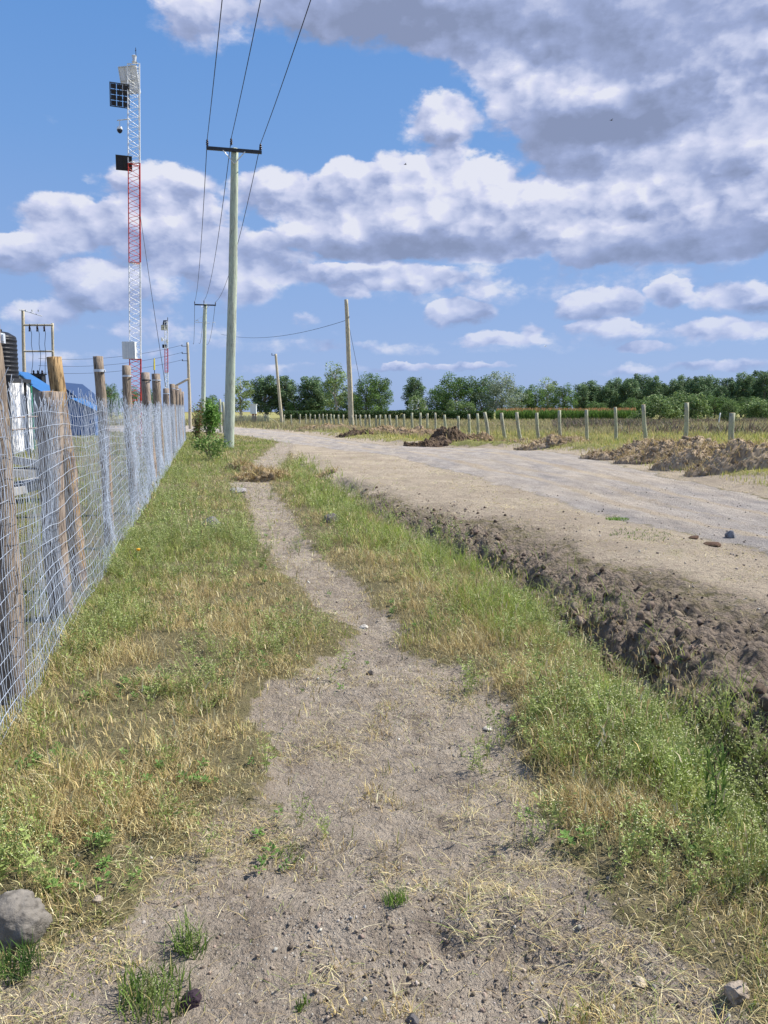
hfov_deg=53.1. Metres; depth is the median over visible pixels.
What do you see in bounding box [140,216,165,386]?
guy wire
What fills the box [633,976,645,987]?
rock
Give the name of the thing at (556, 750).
flowering weeds
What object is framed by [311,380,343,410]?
tree
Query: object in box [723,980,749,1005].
rock
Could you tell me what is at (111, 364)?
power line cable
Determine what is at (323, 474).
soil heap
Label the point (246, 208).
power line cable
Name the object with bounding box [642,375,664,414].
eucalyptus tree
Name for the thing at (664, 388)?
eucalyptus tree
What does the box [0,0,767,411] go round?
sky
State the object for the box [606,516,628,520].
grass tuft
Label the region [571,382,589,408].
eucalyptus tree
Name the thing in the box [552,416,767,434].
scrub
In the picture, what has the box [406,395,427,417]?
flowering bush
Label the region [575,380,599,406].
eucalyptus tree
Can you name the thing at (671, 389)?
eucalyptus tree
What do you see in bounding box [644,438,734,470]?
soil heap
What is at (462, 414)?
hedge
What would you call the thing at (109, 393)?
tree
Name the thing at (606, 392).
eucalyptus tree
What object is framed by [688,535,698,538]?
dung pat
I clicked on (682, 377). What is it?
eucalyptus tree
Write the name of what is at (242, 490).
rock
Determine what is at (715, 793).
tall weed
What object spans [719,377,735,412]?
eucalyptus tree
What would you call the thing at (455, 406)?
flowering bush
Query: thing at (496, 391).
tree
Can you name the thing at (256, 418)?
palisade fence
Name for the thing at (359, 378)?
stay wire
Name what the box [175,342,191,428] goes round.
utility pole
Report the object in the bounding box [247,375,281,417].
eucalyptus tree
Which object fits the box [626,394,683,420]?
bush
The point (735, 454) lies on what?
soil heap
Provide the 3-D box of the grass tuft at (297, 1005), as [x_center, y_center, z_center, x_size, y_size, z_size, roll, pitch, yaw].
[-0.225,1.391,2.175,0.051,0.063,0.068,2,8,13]
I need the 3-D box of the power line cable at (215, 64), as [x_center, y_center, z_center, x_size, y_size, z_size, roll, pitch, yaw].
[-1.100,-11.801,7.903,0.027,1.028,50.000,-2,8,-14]
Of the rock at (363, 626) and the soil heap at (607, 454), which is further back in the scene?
the soil heap at (607, 454)
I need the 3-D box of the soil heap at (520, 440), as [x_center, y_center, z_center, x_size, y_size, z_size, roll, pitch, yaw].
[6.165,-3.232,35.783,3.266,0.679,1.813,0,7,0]
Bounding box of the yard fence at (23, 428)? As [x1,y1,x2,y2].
[12,416,37,430]
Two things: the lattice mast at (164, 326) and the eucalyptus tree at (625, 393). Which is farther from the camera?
the eucalyptus tree at (625, 393)
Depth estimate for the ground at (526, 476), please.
3.63 m
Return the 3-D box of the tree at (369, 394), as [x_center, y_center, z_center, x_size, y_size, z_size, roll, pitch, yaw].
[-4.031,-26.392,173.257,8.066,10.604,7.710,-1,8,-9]
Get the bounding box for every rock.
[0,888,52,952]
[92,895,102,903]
[202,516,219,526]
[230,487,246,492]
[323,513,338,522]
[359,624,367,628]
[406,1012,418,1023]
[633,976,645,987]
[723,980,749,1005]
[725,530,735,537]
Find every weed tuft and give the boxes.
[115,945,202,1023]
[155,904,215,959]
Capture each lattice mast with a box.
[109,48,141,442]
[161,317,167,387]
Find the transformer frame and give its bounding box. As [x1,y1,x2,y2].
[19,309,53,382]
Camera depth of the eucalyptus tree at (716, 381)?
219.18 m
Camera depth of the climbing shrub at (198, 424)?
43.47 m
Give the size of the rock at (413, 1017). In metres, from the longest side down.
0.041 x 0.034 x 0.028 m
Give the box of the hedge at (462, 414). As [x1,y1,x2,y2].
[282,409,493,420]
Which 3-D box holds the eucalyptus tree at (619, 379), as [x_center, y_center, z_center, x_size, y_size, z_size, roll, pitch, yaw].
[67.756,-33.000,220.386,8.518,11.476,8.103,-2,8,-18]
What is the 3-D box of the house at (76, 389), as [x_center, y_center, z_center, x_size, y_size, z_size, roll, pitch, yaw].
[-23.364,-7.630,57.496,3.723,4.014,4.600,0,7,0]
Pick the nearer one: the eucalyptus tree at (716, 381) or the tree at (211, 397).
the tree at (211, 397)
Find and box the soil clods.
[46,461,767,1023]
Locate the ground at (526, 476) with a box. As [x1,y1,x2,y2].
[0,412,767,1023]
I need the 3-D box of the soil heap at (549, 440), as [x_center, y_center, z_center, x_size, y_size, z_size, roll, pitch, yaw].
[7.604,-2.966,32.225,4.407,1.039,2.041,0,7,0]
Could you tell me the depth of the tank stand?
25.89 m
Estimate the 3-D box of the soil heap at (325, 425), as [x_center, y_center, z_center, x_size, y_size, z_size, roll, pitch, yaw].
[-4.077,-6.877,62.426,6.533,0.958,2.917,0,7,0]
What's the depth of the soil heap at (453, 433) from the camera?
36.05 m
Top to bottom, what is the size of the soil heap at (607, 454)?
1.001 m
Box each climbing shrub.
[190,395,206,439]
[193,398,223,437]
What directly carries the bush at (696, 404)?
on the ground at (526, 476)
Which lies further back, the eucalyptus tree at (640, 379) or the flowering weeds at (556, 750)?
the eucalyptus tree at (640, 379)
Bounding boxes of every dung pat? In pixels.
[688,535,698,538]
[703,542,720,546]
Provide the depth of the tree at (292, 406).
177.36 m
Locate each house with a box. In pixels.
[6,373,35,451]
[19,371,49,438]
[65,383,96,404]
[67,398,97,435]
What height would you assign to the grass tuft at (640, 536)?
0.082 m
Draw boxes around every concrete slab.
[12,456,36,467]
[13,467,38,477]
[14,477,39,495]
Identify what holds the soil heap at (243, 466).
on the ground at (526, 476)
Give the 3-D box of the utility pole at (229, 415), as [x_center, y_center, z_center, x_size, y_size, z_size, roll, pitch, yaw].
[-6.313,-8.916,33.163,2.305,13.535,0.593,-2,8,-12]
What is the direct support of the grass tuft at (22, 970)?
on the ground at (526, 476)
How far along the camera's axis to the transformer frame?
53.74 m
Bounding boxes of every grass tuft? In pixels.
[0,924,65,985]
[274,837,304,867]
[294,994,310,1012]
[379,884,408,907]
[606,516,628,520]
[609,527,670,540]
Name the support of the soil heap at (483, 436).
on the ground at (526, 476)
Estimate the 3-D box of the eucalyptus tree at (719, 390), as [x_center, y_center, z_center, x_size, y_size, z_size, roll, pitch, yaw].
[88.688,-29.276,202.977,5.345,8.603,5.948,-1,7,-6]
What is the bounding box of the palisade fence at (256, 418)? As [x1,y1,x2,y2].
[235,414,268,423]
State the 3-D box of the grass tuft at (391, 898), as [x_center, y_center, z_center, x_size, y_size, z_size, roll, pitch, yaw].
[0.041,1.293,2.588,0.101,0.096,0.110,-4,8,-26]
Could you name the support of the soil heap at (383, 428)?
on the ground at (526, 476)
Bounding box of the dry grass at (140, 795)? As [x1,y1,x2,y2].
[0,431,767,1023]
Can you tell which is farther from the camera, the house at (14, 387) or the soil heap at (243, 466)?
the house at (14, 387)
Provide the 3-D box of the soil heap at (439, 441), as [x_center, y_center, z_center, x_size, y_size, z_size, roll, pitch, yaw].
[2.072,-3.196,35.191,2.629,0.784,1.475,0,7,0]
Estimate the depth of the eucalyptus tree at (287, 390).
181.42 m
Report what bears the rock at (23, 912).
on the ground at (526, 476)
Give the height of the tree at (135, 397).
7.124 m
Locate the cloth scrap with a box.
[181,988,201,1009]
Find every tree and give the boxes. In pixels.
[105,383,121,417]
[118,384,139,415]
[199,395,221,411]
[224,376,253,418]
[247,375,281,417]
[269,375,298,414]
[284,401,306,413]
[291,376,327,411]
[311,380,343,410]
[322,361,347,410]
[334,392,363,412]
[353,371,381,415]
[371,373,393,410]
[400,377,429,409]
[425,385,448,410]
[432,371,478,410]
[462,374,495,417]
[473,371,528,412]
[505,385,536,408]
[525,383,550,408]
[537,377,558,407]
[546,384,578,408]
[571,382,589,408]
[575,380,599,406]
[587,401,607,408]
[592,384,615,408]
[604,379,621,407]
[613,377,629,407]
[618,377,642,406]
[620,397,645,411]
[628,373,648,406]
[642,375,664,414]
[659,383,668,415]
[664,379,688,399]
[675,374,692,394]
[685,376,714,414]
[697,375,716,415]
[700,395,730,416]
[707,377,719,416]
[711,385,732,413]
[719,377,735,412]
[731,371,755,417]
[735,396,760,415]
[749,370,766,389]
[750,371,767,415]
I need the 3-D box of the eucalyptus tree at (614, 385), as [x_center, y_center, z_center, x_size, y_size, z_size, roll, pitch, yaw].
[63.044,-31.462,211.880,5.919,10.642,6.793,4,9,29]
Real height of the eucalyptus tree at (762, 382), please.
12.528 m
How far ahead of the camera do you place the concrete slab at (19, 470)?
13.24 m
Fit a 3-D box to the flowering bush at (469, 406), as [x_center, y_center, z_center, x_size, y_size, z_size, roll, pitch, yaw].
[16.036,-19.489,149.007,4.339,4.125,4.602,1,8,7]
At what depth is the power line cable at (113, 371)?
66.60 m
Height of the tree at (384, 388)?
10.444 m
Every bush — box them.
[190,430,231,460]
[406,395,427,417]
[445,399,464,410]
[461,401,476,416]
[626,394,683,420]
[669,390,714,419]
[716,398,739,421]
[737,397,767,418]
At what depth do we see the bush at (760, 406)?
127.92 m
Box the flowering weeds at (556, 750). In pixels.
[0,436,767,898]
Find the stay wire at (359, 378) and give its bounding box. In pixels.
[350,333,368,424]
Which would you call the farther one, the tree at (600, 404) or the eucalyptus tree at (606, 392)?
the eucalyptus tree at (606, 392)
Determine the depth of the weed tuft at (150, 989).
2.18 m
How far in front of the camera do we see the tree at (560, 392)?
177.10 m
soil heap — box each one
[222,456,260,471]
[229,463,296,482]
[276,464,339,478]
[294,422,364,430]
[333,427,397,437]
[358,424,409,431]
[385,424,436,436]
[403,435,451,446]
[430,426,470,441]
[465,431,500,441]
[496,437,536,442]
[513,430,602,450]
[574,436,662,460]
[613,432,725,464]
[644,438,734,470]
[683,433,767,476]
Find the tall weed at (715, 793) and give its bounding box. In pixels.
[692,729,732,841]
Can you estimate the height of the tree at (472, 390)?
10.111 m
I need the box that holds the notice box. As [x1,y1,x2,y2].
[249,404,256,415]
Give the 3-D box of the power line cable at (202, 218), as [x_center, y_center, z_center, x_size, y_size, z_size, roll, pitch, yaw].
[-13.699,-18.323,56.682,0.030,1.532,51.604,-2,8,-14]
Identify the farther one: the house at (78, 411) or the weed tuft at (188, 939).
the house at (78, 411)
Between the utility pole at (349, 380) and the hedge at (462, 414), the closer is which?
the utility pole at (349, 380)
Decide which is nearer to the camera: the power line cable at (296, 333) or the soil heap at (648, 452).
the soil heap at (648, 452)
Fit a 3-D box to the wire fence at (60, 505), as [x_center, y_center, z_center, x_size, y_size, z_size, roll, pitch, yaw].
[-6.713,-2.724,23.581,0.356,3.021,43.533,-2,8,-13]
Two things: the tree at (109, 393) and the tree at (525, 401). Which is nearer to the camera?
the tree at (109, 393)
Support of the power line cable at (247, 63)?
attached to the utility pole at (229, 415)
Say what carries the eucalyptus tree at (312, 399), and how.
on the ground at (526, 476)
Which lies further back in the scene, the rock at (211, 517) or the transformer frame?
the transformer frame
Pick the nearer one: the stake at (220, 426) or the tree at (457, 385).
the stake at (220, 426)
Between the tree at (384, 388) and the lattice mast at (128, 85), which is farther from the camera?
the tree at (384, 388)
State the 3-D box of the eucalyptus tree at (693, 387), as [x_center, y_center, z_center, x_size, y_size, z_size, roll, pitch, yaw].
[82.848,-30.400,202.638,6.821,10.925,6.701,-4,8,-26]
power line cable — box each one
[38,352,181,366]
[39,360,179,373]
[195,150,206,298]
[206,144,230,295]
[207,0,222,138]
[219,154,258,297]
[222,321,342,337]
[231,0,260,137]
[260,0,310,143]
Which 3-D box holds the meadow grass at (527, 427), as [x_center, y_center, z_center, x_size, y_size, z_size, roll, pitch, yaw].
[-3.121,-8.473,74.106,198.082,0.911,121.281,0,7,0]
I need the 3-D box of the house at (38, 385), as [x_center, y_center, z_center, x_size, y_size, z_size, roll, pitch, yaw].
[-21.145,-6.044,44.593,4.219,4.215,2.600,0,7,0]
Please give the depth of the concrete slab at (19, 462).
13.26 m
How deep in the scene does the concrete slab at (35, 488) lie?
13.40 m
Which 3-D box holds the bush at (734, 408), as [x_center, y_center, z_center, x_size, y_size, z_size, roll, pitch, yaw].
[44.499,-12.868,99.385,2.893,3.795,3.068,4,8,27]
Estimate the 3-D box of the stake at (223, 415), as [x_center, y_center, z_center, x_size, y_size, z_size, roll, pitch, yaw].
[-12.026,-6.992,57.585,0.203,2.506,0.205,-3,8,-20]
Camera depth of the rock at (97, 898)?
2.55 m
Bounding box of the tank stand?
[6,378,30,456]
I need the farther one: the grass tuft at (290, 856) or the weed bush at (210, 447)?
the weed bush at (210, 447)
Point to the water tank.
(10, 350)
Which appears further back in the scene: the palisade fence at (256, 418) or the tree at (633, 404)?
the tree at (633, 404)
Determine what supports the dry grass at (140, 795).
on the ground at (526, 476)
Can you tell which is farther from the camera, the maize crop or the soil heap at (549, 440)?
the maize crop
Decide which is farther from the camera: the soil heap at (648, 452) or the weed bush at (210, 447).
the weed bush at (210, 447)
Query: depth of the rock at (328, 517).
11.00 m
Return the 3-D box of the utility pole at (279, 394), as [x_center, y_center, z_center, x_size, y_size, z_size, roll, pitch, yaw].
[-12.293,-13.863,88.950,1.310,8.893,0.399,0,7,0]
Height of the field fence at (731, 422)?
2.203 m
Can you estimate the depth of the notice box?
96.91 m
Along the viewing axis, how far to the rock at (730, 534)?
9.03 m
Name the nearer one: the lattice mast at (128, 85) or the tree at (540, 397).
the lattice mast at (128, 85)
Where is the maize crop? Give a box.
[494,407,637,419]
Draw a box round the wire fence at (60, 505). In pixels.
[0,331,185,744]
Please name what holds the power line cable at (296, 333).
attached to the utility pole at (349, 380)
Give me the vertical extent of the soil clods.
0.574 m
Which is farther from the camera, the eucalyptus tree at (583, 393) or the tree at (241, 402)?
the eucalyptus tree at (583, 393)
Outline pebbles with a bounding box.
[15,476,767,1023]
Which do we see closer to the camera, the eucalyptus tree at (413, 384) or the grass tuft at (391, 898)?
the grass tuft at (391, 898)
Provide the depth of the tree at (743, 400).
188.07 m
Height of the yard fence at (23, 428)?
1.758 m
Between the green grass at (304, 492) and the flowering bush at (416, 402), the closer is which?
the green grass at (304, 492)
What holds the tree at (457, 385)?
on the ground at (526, 476)
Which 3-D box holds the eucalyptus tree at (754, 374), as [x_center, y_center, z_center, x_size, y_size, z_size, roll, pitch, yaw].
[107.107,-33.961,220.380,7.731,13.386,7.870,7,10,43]
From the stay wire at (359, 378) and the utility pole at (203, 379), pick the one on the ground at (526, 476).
the utility pole at (203, 379)
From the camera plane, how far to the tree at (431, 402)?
182.02 m
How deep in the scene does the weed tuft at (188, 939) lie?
2.40 m
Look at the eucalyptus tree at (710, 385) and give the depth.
210.09 m
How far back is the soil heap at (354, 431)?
46.74 m
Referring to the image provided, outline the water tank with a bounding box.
[0,329,18,377]
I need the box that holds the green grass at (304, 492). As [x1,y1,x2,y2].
[0,428,767,1023]
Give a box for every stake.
[219,399,221,431]
[222,402,223,432]
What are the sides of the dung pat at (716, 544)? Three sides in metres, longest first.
0.203 x 0.183 x 0.042 m
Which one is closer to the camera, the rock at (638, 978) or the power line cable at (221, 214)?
the rock at (638, 978)
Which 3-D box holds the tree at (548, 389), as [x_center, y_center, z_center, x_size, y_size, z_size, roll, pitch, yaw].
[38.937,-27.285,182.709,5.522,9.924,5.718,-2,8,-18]
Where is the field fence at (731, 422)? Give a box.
[283,402,734,441]
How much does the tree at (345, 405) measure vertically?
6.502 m
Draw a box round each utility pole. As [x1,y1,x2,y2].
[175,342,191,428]
[194,301,215,421]
[206,138,261,447]
[275,354,282,422]
[344,299,353,425]
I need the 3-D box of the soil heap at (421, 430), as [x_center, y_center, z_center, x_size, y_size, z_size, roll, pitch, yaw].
[2.214,-5.065,48.372,5.860,1.039,2.553,0,7,0]
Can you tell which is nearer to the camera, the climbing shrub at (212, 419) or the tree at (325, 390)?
the climbing shrub at (212, 419)
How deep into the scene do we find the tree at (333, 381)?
172.38 m
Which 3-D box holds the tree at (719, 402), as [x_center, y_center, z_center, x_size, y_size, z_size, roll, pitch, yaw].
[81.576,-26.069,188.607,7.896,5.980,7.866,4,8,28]
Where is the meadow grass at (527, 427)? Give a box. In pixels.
[108,417,767,485]
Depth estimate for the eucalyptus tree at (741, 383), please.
201.38 m
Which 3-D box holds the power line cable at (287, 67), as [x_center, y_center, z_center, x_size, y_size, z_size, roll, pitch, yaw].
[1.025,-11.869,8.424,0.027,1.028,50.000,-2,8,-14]
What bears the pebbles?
on the ground at (526, 476)
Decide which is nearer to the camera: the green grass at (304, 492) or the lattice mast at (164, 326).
the green grass at (304, 492)

